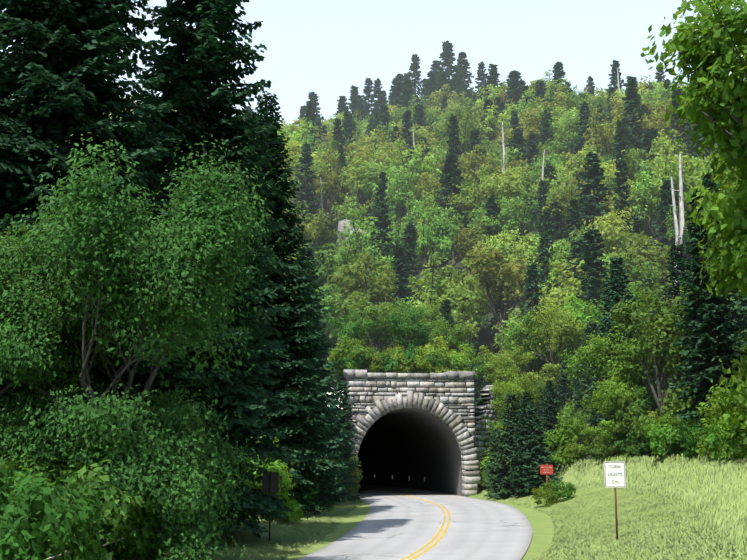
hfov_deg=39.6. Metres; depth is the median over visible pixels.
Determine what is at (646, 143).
spruce tree
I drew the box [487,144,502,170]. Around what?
broadleaf tree
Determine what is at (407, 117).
spruce tree
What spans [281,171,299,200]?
broadleaf tree
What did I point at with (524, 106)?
broadleaf tree
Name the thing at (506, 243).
broadleaf tree
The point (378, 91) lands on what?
spruce
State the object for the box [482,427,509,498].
conifer tree
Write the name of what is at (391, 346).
broadleaf tree
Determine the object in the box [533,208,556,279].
spruce tree
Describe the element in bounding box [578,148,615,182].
broadleaf tree
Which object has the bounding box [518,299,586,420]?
broadleaf tree
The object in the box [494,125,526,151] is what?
broadleaf tree
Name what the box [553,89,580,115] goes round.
broadleaf tree
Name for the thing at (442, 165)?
broadleaf tree
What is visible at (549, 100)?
spruce tree
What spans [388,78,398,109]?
spruce tree
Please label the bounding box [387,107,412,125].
broadleaf tree
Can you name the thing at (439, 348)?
shrub on headwall
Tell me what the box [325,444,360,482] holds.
shrub
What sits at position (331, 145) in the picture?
broadleaf tree
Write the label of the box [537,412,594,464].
shrub
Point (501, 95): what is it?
broadleaf tree
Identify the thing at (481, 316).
broadleaf tree
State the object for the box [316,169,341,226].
broadleaf tree
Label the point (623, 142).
spruce tree
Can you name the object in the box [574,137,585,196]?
spruce tree
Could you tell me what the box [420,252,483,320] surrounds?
broadleaf tree
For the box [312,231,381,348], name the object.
broadleaf tree
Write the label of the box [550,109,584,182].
broadleaf tree
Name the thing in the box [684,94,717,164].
spruce tree
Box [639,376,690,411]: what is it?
broadleaf tree
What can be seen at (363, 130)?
broadleaf tree
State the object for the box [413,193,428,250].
spruce tree
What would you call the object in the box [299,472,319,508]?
shrub
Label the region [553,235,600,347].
spruce
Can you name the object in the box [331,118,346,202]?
spruce tree
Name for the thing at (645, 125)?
broadleaf tree
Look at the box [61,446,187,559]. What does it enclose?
shrub
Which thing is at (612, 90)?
spruce tree
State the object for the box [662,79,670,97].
spruce tree
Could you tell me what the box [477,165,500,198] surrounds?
broadleaf tree
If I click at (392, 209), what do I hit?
broadleaf tree
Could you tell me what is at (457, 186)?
broadleaf tree
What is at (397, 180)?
broadleaf tree
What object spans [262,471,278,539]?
sign assembly
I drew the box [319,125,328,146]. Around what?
spruce tree
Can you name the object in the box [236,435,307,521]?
shrub
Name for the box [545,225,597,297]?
broadleaf tree
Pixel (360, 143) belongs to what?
broadleaf tree
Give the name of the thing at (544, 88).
spruce tree
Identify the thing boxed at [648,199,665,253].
broadleaf tree
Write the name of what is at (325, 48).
sky
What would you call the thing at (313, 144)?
spruce tree
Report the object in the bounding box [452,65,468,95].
spruce tree
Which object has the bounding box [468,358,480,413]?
spruce tree
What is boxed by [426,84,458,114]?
broadleaf tree
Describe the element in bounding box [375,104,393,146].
spruce
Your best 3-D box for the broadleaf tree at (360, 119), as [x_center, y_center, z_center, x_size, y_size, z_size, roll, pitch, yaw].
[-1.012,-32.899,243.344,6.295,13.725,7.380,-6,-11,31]
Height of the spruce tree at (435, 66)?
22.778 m
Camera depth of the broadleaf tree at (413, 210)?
147.85 m
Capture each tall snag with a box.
[500,122,509,171]
[535,149,545,188]
[617,68,621,113]
[670,177,686,266]
[672,154,700,300]
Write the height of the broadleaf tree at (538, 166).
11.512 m
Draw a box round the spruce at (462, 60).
[457,52,474,98]
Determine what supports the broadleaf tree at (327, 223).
on the ground at (542, 526)
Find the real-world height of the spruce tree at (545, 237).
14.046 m
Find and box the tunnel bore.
[357,408,462,495]
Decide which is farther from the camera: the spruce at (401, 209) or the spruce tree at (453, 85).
the spruce tree at (453, 85)
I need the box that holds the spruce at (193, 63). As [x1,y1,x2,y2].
[97,0,308,549]
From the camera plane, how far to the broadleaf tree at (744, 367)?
48.28 m
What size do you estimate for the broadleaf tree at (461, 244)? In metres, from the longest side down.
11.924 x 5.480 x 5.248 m
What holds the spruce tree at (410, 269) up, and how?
on the ground at (542, 526)
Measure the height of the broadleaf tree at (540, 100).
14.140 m
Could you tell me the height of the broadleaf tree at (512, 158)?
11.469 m
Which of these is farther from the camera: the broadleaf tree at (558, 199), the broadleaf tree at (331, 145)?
the broadleaf tree at (331, 145)
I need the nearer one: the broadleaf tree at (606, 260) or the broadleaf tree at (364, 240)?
the broadleaf tree at (606, 260)
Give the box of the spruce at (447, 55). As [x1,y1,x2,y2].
[437,40,455,84]
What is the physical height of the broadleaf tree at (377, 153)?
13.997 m
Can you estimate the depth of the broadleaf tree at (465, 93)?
257.54 m
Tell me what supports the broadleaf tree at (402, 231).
on the ground at (542, 526)
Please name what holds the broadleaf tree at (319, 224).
on the ground at (542, 526)
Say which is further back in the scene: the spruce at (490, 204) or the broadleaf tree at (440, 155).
the broadleaf tree at (440, 155)
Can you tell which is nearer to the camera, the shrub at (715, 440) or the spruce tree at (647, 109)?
the shrub at (715, 440)
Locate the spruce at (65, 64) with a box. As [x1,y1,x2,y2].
[0,0,197,467]
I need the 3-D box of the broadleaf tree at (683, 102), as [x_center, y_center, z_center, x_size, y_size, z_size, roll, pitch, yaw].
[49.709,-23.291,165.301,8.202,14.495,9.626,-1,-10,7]
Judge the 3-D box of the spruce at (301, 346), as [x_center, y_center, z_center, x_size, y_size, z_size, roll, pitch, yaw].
[-5.216,0.827,52.369,6.840,22.095,7.069,-11,-14,38]
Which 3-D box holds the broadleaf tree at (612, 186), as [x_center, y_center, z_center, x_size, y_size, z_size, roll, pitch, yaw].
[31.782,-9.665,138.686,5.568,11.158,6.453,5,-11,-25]
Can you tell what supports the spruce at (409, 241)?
on the ground at (542, 526)
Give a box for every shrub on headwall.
[323,335,368,379]
[331,343,381,379]
[351,345,392,372]
[363,359,393,372]
[380,343,421,372]
[381,345,417,372]
[399,348,433,372]
[408,348,449,372]
[414,334,456,372]
[439,342,480,377]
[439,357,467,371]
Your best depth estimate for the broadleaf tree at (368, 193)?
160.66 m
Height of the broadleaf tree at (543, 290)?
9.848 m
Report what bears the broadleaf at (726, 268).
on the ground at (542, 526)
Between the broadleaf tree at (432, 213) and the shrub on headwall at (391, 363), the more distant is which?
the broadleaf tree at (432, 213)
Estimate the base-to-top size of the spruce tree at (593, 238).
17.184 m
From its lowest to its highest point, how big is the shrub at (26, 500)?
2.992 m
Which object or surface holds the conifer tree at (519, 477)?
on the ground at (542, 526)
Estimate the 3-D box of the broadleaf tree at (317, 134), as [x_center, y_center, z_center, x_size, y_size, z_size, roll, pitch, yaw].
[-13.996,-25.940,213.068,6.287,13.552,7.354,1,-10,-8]
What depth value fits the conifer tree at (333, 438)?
62.65 m
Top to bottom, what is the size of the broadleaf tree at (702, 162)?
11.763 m
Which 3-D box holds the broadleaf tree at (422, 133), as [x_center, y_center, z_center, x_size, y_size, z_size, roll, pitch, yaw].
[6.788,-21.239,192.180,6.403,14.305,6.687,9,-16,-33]
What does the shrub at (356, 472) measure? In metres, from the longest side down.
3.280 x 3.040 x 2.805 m
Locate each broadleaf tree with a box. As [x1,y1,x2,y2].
[264,118,316,169]
[277,126,293,159]
[281,117,308,135]
[281,136,330,215]
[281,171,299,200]
[283,209,324,253]
[284,133,316,173]
[284,202,302,240]
[285,197,308,224]
[287,123,302,136]
[290,152,330,211]
[291,284,358,359]
[297,125,320,144]
[301,207,337,255]
[305,212,339,254]
[307,163,343,217]
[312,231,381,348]
[314,245,366,317]
[316,139,326,151]
[316,147,339,221]
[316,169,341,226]
[317,140,339,164]
[320,113,342,140]
[321,131,344,146]
[323,252,397,350]
[324,291,399,349]
[327,128,360,144]
[328,120,361,143]
[328,138,364,154]
[331,198,368,225]
[334,151,355,219]
[336,208,402,302]
[339,154,380,230]
[342,142,397,225]
[346,157,397,228]
[347,144,382,157]
[350,136,373,155]
[352,110,374,127]
[355,115,369,135]
[355,120,369,144]
[358,129,384,151]
[359,186,405,231]
[365,176,401,225]
[366,244,415,346]
[368,142,390,167]
[369,221,407,259]
[372,162,419,241]
[374,131,420,151]
[376,121,404,142]
[380,152,407,219]
[382,140,427,167]
[382,296,421,352]
[383,305,412,351]
[385,104,405,120]
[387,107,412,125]
[389,139,445,199]
[394,126,427,146]
[397,119,408,137]
[400,237,427,276]
[401,192,430,246]
[402,218,431,275]
[406,173,435,204]
[408,94,436,129]
[408,275,481,326]
[411,172,440,200]
[413,122,443,141]
[415,141,448,154]
[416,212,455,282]
[417,157,442,221]
[417,182,450,250]
[419,197,474,278]
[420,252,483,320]
[422,127,433,147]
[422,189,439,249]
[423,311,478,351]
[425,106,446,125]
[425,211,463,277]
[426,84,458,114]
[427,132,453,153]
[428,113,467,156]
[428,154,445,186]
[429,271,479,351]
[430,313,479,352]
[431,97,478,131]
[432,144,448,168]
[433,178,473,257]
[438,184,477,202]
[442,183,484,240]
[444,96,481,156]
[444,110,492,173]
[450,288,498,343]
[451,90,476,104]
[453,224,490,275]
[455,344,496,404]
[456,144,494,216]
[457,153,472,180]
[459,249,509,313]
[459,279,496,350]
[464,243,534,353]
[467,202,503,237]
[467,226,514,306]
[472,101,516,140]
[472,218,500,240]
[475,81,508,110]
[477,164,530,246]
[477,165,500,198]
[477,339,534,419]
[478,122,501,154]
[478,353,500,403]
[480,190,536,245]
[481,181,510,235]
[481,228,520,313]
[482,135,501,155]
[482,418,524,461]
[484,152,507,174]
[485,147,502,177]
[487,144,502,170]
[487,175,510,231]
[487,367,539,469]
[487,426,493,440]
[491,85,514,109]
[491,159,528,202]
[491,308,549,377]
[493,120,510,149]
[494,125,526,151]
[494,146,526,168]
[498,309,553,414]
[500,166,529,204]
[501,206,529,243]
[502,379,555,426]
[504,230,550,300]
[505,88,540,149]
[506,101,557,143]
[507,160,540,222]
[517,281,562,317]
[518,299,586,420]
[525,155,563,195]
[526,143,553,162]
[527,69,554,104]
[529,171,567,207]
[531,94,553,125]
[532,190,559,241]
[533,232,555,251]
[533,286,574,389]
[534,77,570,105]
[535,104,589,168]
[540,129,573,164]
[541,178,581,243]
[544,146,574,183]
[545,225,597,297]
[546,175,578,231]
[547,252,630,319]
[550,104,577,124]
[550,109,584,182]
[550,127,587,159]
[550,282,651,410]
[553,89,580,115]
[553,151,583,187]
[553,238,592,286]
[556,163,578,193]
[558,334,608,418]
[559,410,594,459]
[561,90,608,126]
[569,213,639,253]
[572,322,658,460]
[573,144,607,170]
[574,172,614,213]
[577,102,602,126]
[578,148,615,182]
[582,109,631,160]
[582,208,633,275]
[583,158,634,192]
[583,374,643,459]
[589,86,610,107]
[590,182,637,220]
[597,252,633,288]
[599,154,616,164]
[600,172,626,201]
[601,97,611,121]
[601,231,670,283]
[604,88,624,112]
[605,82,647,119]
[606,261,661,299]
[610,385,658,452]
[611,99,674,138]
[612,108,643,138]
[616,179,664,239]
[617,231,673,312]
[621,148,669,241]
[625,87,665,115]
[628,161,678,256]
[633,102,662,123]
[636,75,654,101]
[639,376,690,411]
[641,129,687,166]
[643,80,664,97]
[646,115,679,164]
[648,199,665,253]
[651,96,659,122]
[651,129,679,160]
[651,151,700,239]
[653,140,710,218]
[656,70,688,106]
[660,85,689,141]
[660,271,672,310]
[665,204,697,258]
[687,149,716,206]
[687,161,739,215]
[695,155,718,171]
[699,329,746,381]
[728,376,745,395]
[740,362,746,376]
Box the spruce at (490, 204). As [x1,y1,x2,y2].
[476,192,505,283]
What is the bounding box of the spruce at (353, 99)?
[347,85,364,119]
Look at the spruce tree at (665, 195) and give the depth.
119.43 m
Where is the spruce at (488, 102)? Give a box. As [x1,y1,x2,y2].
[478,99,500,159]
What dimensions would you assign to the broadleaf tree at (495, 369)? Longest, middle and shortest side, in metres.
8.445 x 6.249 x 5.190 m
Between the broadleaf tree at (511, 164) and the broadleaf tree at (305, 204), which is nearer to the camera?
the broadleaf tree at (305, 204)
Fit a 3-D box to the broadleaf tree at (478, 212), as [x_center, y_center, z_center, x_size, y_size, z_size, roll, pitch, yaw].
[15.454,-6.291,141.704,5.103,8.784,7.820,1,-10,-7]
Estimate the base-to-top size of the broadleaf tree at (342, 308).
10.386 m
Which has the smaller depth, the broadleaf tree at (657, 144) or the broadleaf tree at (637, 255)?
the broadleaf tree at (637, 255)
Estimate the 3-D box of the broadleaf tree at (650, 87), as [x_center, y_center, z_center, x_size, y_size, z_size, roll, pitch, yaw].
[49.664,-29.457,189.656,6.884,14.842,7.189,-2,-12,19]
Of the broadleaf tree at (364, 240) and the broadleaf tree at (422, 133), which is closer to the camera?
the broadleaf tree at (364, 240)
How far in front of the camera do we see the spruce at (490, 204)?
135.13 m
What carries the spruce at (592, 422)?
on the ground at (542, 526)
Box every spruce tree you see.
[243,106,252,118]
[294,142,320,247]
[298,105,305,124]
[299,101,323,143]
[304,209,317,255]
[308,91,323,126]
[308,133,319,204]
[312,246,336,343]
[316,118,322,147]
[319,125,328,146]
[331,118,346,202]
[331,148,346,220]
[335,179,351,223]
[336,96,350,118]
[342,110,355,152]
[349,119,357,142]
[353,95,366,119]
[355,97,365,122]
[362,77,375,117]
[365,117,373,142]
[369,201,401,303]
[370,111,380,144]
[373,275,391,354]
[375,245,412,351]
[379,91,389,110]
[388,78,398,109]
[390,73,405,105]
[391,125,399,142]
[391,240,407,299]
[397,78,414,114]
[399,110,414,156]
[404,73,412,87]
[404,266,418,307]
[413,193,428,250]
[416,136,430,160]
[420,78,426,102]
[430,60,439,85]
[432,299,460,356]
[433,72,449,119]
[434,154,473,263]
[435,86,443,108]
[440,95,448,119]
[445,114,469,181]
[448,78,458,99]
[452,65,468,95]
[463,129,490,191]
[464,89,472,105]
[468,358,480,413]
[471,94,477,109]
[480,381,500,422]
[481,75,497,109]
[488,286,512,350]
[494,97,500,116]
[498,101,507,147]
[506,193,524,243]
[507,110,526,148]
[507,128,529,204]
[517,262,546,374]
[525,132,540,203]
[525,232,555,319]
[531,80,546,140]
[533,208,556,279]
[534,179,549,232]
[534,379,564,463]
[536,109,556,152]
[539,99,554,141]
[541,79,547,92]
[542,201,567,249]
[552,62,565,102]
[552,348,575,423]
[560,199,582,284]
[563,81,573,105]
[571,101,595,164]
[572,378,587,453]
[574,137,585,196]
[574,227,610,324]
[577,190,596,257]
[586,76,595,93]
[589,88,595,97]
[589,416,606,457]
[591,101,608,136]
[595,108,603,127]
[604,87,616,126]
[605,60,623,122]
[609,120,637,193]
[611,127,636,209]
[612,158,635,244]
[621,117,632,144]
[625,216,658,287]
[633,103,650,140]
[635,130,656,220]
[642,278,655,316]
[649,179,686,267]
[655,63,665,82]
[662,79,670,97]
[664,88,704,163]
[683,213,698,272]
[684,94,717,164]
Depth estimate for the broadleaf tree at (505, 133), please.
193.25 m
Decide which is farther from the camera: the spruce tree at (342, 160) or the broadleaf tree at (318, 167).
the spruce tree at (342, 160)
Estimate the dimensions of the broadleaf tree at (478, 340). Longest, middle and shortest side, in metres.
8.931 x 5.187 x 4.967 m
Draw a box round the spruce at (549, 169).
[531,163,563,237]
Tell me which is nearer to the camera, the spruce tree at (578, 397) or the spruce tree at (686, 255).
the spruce tree at (578, 397)
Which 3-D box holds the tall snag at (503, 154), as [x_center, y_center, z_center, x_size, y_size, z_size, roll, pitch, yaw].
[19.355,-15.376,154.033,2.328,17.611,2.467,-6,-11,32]
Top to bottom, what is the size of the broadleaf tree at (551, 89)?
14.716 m
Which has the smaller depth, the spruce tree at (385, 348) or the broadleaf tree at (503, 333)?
the broadleaf tree at (503, 333)
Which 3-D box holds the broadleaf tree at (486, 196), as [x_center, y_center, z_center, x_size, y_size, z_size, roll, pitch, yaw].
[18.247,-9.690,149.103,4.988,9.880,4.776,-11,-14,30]
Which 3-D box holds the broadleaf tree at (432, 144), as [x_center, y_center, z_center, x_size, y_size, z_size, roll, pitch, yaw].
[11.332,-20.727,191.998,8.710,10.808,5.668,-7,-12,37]
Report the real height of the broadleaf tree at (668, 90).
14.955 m
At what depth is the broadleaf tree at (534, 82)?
229.28 m
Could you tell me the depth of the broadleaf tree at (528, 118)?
176.93 m
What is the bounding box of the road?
[294,485,532,559]
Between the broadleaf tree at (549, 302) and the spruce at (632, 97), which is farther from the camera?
the spruce at (632, 97)
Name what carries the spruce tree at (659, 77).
on the ground at (542, 526)
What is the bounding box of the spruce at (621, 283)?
[592,256,657,444]
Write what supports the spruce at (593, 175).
on the ground at (542, 526)
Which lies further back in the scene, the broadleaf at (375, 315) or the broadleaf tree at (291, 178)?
the broadleaf tree at (291, 178)
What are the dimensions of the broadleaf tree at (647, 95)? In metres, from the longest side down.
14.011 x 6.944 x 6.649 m
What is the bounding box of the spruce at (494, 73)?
[487,63,507,102]
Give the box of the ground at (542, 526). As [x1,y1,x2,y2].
[42,144,746,559]
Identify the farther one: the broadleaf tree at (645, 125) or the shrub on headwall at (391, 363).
the broadleaf tree at (645, 125)
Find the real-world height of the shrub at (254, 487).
2.530 m
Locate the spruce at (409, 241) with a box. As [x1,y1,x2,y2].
[401,221,419,309]
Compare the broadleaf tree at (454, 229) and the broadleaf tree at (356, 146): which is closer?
the broadleaf tree at (454, 229)
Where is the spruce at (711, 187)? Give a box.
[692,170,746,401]
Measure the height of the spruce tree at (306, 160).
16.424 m
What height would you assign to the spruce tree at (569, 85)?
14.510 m
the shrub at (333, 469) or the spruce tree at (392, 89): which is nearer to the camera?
the shrub at (333, 469)
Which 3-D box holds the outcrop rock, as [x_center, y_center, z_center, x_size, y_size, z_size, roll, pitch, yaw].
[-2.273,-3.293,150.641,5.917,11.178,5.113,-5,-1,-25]
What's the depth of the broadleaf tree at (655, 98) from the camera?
174.11 m
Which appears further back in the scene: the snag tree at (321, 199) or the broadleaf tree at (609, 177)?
the snag tree at (321, 199)
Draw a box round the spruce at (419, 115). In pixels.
[411,103,428,132]
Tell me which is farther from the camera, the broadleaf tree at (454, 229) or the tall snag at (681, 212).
the broadleaf tree at (454, 229)
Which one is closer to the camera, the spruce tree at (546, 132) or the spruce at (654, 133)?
the spruce at (654, 133)
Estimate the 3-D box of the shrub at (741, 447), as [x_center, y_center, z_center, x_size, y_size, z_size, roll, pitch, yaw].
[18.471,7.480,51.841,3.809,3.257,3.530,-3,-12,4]
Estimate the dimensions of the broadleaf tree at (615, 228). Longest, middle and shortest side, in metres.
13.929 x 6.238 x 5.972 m
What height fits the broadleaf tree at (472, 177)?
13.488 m
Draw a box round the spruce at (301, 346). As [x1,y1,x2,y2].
[217,90,347,513]
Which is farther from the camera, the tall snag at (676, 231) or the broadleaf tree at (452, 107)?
the broadleaf tree at (452, 107)
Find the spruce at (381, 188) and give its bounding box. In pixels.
[364,172,391,259]
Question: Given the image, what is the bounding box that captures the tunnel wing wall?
[474,385,494,493]
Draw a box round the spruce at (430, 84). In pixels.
[420,71,436,106]
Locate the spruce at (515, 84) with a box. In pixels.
[504,70,524,113]
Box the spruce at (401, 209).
[398,147,419,234]
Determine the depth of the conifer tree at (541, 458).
67.71 m
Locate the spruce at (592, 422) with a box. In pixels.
[580,276,621,458]
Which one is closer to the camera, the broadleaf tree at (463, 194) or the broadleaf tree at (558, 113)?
the broadleaf tree at (463, 194)
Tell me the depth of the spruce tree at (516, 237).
145.87 m
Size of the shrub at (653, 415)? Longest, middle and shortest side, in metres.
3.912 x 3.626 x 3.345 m
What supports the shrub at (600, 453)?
on the ground at (542, 526)
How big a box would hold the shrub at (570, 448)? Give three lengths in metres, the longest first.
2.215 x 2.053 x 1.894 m
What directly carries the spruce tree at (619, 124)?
on the ground at (542, 526)
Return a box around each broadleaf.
[0,132,273,559]
[0,211,90,490]
[325,309,375,364]
[349,297,408,355]
[385,304,430,371]
[399,301,449,350]
[427,317,466,353]
[597,282,740,441]
[640,0,746,443]
[653,0,746,443]
[683,141,746,442]
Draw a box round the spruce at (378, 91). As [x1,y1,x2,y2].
[368,78,386,116]
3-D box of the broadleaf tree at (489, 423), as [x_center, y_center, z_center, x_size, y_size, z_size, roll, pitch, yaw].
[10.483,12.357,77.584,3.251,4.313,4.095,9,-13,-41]
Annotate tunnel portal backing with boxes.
[344,374,474,476]
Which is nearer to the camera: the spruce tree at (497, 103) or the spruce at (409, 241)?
the spruce at (409, 241)
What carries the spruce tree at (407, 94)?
on the ground at (542, 526)
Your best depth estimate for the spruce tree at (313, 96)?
252.62 m
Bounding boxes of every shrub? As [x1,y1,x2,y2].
[0,446,160,559]
[0,459,115,559]
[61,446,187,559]
[144,497,211,553]
[211,515,236,527]
[231,469,283,516]
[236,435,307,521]
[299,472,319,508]
[319,443,345,482]
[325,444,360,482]
[338,473,359,499]
[345,465,363,494]
[475,447,495,486]
[479,464,488,478]
[483,473,495,485]
[530,481,558,507]
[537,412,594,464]
[547,478,577,501]
[559,437,588,462]
[579,431,625,460]
[613,426,646,457]
[620,423,666,457]
[627,408,662,455]
[639,421,684,455]
[641,414,688,456]
[662,415,705,452]
[679,423,711,457]
[689,384,739,456]
[701,415,716,429]
[704,423,746,454]
[709,396,746,460]
[737,409,746,457]
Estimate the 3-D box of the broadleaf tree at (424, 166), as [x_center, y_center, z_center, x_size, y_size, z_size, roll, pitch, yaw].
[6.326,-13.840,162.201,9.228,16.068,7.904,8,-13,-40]
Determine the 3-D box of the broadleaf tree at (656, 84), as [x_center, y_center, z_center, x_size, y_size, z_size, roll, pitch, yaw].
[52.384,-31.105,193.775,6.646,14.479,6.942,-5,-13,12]
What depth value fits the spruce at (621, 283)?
72.56 m
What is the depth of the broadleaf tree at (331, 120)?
231.11 m
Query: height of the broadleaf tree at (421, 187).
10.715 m
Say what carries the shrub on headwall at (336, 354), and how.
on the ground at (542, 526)
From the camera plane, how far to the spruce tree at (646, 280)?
100.68 m
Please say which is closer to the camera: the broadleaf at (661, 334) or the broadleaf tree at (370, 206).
the broadleaf at (661, 334)
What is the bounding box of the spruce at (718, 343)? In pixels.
[670,188,746,430]
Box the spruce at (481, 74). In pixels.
[473,61,488,104]
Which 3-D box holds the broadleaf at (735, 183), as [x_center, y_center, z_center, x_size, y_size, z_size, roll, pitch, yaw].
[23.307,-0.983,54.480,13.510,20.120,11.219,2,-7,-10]
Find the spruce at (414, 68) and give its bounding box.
[405,54,422,106]
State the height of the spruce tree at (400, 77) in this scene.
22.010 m
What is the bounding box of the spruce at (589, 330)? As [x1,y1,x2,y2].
[568,320,601,436]
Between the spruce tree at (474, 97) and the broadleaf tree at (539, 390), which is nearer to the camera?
the broadleaf tree at (539, 390)
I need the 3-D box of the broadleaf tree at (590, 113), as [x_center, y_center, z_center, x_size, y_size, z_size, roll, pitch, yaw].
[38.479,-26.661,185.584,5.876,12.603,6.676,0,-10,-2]
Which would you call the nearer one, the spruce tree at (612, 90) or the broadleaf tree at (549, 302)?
the broadleaf tree at (549, 302)
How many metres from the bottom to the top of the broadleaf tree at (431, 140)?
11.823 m
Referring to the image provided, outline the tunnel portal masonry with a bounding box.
[343,369,479,495]
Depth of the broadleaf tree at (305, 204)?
145.49 m
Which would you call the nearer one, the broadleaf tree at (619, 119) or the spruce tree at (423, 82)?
the broadleaf tree at (619, 119)
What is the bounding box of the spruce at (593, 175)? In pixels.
[574,151,614,244]
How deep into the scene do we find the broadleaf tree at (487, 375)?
102.77 m
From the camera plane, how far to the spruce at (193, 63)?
35.94 m
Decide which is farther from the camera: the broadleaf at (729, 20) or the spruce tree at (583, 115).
the spruce tree at (583, 115)
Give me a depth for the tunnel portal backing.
78.47 m
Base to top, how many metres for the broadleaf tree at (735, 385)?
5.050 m
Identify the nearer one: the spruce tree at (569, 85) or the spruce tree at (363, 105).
the spruce tree at (569, 85)
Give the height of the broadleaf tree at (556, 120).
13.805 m
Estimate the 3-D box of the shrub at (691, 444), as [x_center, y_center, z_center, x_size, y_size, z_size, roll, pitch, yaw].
[18.795,8.911,58.427,2.831,2.366,3.057,8,-13,-39]
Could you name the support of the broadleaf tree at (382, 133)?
on the ground at (542, 526)
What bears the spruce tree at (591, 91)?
on the ground at (542, 526)
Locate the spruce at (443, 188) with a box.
[438,168,457,246]
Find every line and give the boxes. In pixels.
[365,488,445,559]
[367,488,449,559]
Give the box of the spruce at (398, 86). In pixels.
[390,81,403,115]
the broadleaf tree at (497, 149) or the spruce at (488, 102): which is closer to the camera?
the broadleaf tree at (497, 149)
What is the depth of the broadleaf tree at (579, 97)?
188.35 m
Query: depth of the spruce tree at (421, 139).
174.60 m
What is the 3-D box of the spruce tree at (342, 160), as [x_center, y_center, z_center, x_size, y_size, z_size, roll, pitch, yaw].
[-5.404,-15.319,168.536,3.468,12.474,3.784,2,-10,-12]
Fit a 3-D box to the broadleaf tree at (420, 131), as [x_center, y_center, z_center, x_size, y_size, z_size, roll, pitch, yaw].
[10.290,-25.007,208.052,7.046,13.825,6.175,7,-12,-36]
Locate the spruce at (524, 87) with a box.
[520,85,530,110]
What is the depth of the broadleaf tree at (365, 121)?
238.42 m
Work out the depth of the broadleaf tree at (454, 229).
135.20 m
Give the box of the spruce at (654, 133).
[642,128,661,206]
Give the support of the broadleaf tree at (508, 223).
on the ground at (542, 526)
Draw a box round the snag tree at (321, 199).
[320,177,325,247]
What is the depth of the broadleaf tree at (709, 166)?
133.76 m
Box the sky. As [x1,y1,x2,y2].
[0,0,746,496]
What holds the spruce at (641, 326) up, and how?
on the ground at (542, 526)
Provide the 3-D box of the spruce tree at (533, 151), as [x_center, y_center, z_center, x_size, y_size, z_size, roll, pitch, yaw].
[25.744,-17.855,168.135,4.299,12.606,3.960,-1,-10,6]
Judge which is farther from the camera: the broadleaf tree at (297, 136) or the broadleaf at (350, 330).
the broadleaf tree at (297, 136)
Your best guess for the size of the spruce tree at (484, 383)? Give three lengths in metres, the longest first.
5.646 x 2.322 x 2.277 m
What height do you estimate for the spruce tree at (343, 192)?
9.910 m
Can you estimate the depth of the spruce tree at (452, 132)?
164.83 m
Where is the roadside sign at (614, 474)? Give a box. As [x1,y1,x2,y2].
[604,461,625,538]
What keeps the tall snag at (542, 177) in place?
on the ground at (542, 526)
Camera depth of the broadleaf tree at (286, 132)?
181.80 m
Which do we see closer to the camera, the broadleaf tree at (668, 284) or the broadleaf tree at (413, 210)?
the broadleaf tree at (668, 284)
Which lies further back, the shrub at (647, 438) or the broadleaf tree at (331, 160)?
the broadleaf tree at (331, 160)
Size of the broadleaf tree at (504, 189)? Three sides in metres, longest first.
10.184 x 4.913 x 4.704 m
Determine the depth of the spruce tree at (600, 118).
174.11 m
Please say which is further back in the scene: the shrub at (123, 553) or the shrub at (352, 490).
the shrub at (352, 490)
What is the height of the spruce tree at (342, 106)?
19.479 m
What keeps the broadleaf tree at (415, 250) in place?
on the ground at (542, 526)
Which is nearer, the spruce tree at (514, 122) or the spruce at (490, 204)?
the spruce at (490, 204)
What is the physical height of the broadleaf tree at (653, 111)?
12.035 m
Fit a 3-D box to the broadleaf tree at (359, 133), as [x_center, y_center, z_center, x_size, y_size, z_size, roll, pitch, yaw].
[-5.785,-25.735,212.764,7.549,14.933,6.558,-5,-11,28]
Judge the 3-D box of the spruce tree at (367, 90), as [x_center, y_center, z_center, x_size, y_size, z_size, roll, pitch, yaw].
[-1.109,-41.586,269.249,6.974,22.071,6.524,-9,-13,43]
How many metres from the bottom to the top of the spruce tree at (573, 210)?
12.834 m
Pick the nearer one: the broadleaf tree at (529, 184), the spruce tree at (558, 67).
the broadleaf tree at (529, 184)
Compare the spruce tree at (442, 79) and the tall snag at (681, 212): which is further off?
the spruce tree at (442, 79)
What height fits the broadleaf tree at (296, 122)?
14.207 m
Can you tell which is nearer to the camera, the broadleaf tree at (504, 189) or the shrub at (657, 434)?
the shrub at (657, 434)
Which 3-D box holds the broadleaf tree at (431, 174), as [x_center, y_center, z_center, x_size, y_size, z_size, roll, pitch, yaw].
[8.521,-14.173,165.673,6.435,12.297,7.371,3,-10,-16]
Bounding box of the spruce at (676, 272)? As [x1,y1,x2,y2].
[652,243,696,411]
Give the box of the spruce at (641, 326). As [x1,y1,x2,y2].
[627,294,656,383]
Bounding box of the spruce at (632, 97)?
[619,76,648,162]
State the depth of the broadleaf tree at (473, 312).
111.24 m
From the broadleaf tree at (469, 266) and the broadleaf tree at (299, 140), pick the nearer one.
the broadleaf tree at (469, 266)
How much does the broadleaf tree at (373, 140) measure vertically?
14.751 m
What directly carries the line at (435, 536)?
on the road
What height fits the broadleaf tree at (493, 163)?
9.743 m
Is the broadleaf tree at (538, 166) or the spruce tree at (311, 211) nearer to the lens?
the spruce tree at (311, 211)
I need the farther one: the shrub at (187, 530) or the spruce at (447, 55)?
the spruce at (447, 55)
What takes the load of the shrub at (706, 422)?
on the ground at (542, 526)
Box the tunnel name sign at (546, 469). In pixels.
[540,464,552,488]
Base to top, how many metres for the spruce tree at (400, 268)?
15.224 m
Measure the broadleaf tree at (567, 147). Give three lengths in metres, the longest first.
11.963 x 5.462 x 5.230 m
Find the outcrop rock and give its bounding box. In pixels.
[337,219,366,250]
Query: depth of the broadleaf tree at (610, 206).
131.25 m
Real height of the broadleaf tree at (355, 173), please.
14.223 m

